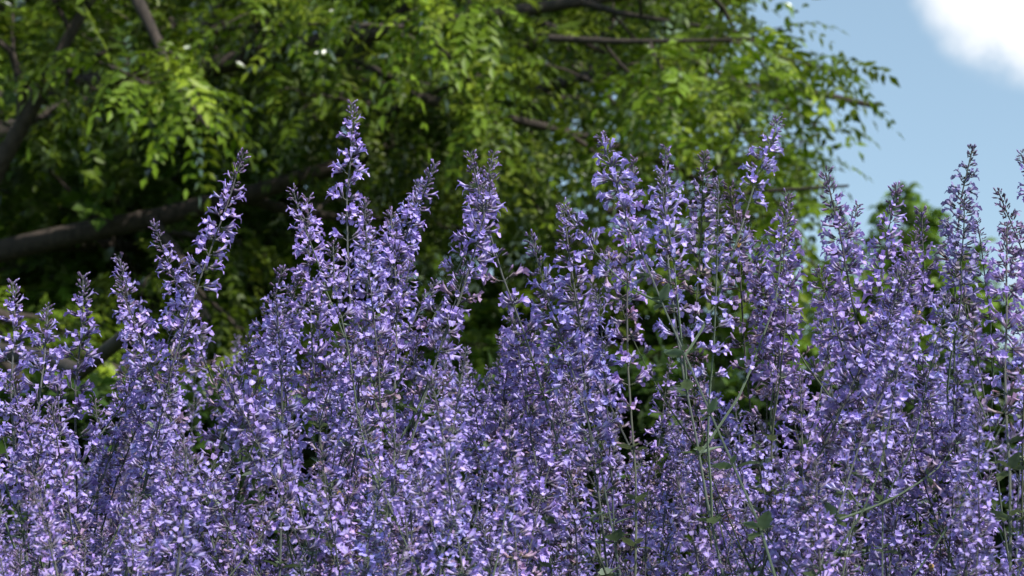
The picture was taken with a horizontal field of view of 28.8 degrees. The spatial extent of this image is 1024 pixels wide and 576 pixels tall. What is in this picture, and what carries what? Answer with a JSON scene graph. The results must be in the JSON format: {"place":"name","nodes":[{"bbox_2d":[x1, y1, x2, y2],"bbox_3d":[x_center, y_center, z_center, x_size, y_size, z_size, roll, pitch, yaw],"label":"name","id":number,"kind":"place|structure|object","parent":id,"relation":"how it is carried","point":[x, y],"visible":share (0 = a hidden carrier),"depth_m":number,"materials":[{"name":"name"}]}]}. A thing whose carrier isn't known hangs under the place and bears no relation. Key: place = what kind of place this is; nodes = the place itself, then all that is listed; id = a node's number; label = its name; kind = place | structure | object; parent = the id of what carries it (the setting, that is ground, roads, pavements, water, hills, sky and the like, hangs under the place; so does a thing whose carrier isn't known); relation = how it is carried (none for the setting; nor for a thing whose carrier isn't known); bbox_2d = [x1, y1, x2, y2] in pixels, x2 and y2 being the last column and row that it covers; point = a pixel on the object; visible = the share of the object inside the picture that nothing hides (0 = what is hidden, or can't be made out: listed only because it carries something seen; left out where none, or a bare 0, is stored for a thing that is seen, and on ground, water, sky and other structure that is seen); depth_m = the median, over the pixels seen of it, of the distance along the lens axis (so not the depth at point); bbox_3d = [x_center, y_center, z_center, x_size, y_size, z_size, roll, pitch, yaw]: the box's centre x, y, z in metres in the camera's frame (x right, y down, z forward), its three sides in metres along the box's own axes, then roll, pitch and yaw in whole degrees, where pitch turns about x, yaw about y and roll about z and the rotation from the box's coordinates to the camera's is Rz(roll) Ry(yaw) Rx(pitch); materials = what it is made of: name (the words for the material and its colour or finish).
{"place":"outdoors","nodes":[
{"label":"outdoors","id":0,"kind":"place"},
{"bbox_2d":[305,0,1023,361],"label":"sky","id":1,"kind":"structure","parent":0,"point":[957,66],"materials":[{"name":"blue"}]},
{"label":"ground","id":2,"kind":"structure","parent":0,"visible":0},
{"bbox_2d":[0,140,174,312],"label":"shrub","id":3,"kind":"object","parent":2,"relation":"on","point":[2,210],"depth_m":12.36,"materials":[{"name":"green plant"}]},
{"bbox_2d":[0,52,533,392],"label":"shrub","id":4,"kind":"object","parent":2,"relation":"on","point":[54,276],"visible":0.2,"depth_m":11.11,"materials":[{"name":"green plant"}]},
{"bbox_2d":[0,0,793,343],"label":"tree","id":5,"kind":"object","parent":2,"relation":"on","point":[368,18],"visible":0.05,"depth_m":15.90,"materials":[{"name":"green plant"}]},
{"bbox_2d":[0,0,903,405],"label":"tree","id":6,"kind":"object","parent":2,"relation":"on","point":[282,54],"visible":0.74,"depth_m":9.23,"materials":[{"name":"green plant"}]},
{"bbox_2d":[210,187,794,405],"bbox_3d":[-0.466,0.954,12.767,3.804,3.711,4.653,-6,-11,32],"label":"shrub","id":7,"kind":"object","parent":2,"relation":"on","point":[482,344],"visible":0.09,"depth_m":12.15,"materials":[{"name":"green plant"}]},
{"bbox_2d":[0,99,1023,575],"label":"purple flowers","id":8,"kind":"object","parent":2,"relation":"on","point":[98,523],"visible":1,"depth_m":2.03,"materials":[{"name":"purple plant"}]},
{"bbox_2d":[334,491,350,505],"bbox_3d":[-0.169,0.210,1.981,0.011,0.021,0.012,-48,-28,19],"label":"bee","id":9,"kind":"object","parent":8,"relation":"attached to","point":[345,499],"visible":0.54,"depth_m":1.98},
{"bbox_2d":[925,564,936,573],"bbox_3d":[0.410,0.275,1.949,0.012,0.010,0.020,2,-29,12],"label":"bee","id":10,"kind":"object","parent":8,"relation":"attached to","point":[930,567],"visible":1,"depth_m":1.95},
{"bbox_2d":[0,331,1023,575],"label":"grass","id":11,"kind":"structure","parent":2,"relation":"on","point":[726,387],"depth_m":5.66,"materials":[{"name":"green plant"}]},
{"bbox_2d":[339,129,863,382],"bbox_3d":[0.464,0.921,13.423,4.179,3.980,3.766,0,-9,0],"label":"shrub","id":12,"kind":"object","parent":2,"relation":"on","point":[719,361],"visible":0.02,"depth_m":12.73,"materials":[{"name":"green plant"}]},
{"bbox_2d":[784,181,1023,367],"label":"tree","id":13,"kind":"object","parent":2,"relation":"on","point":[911,202],"visible":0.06,"depth_m":40.35,"materials":[{"name":"green plant"}]}
]}

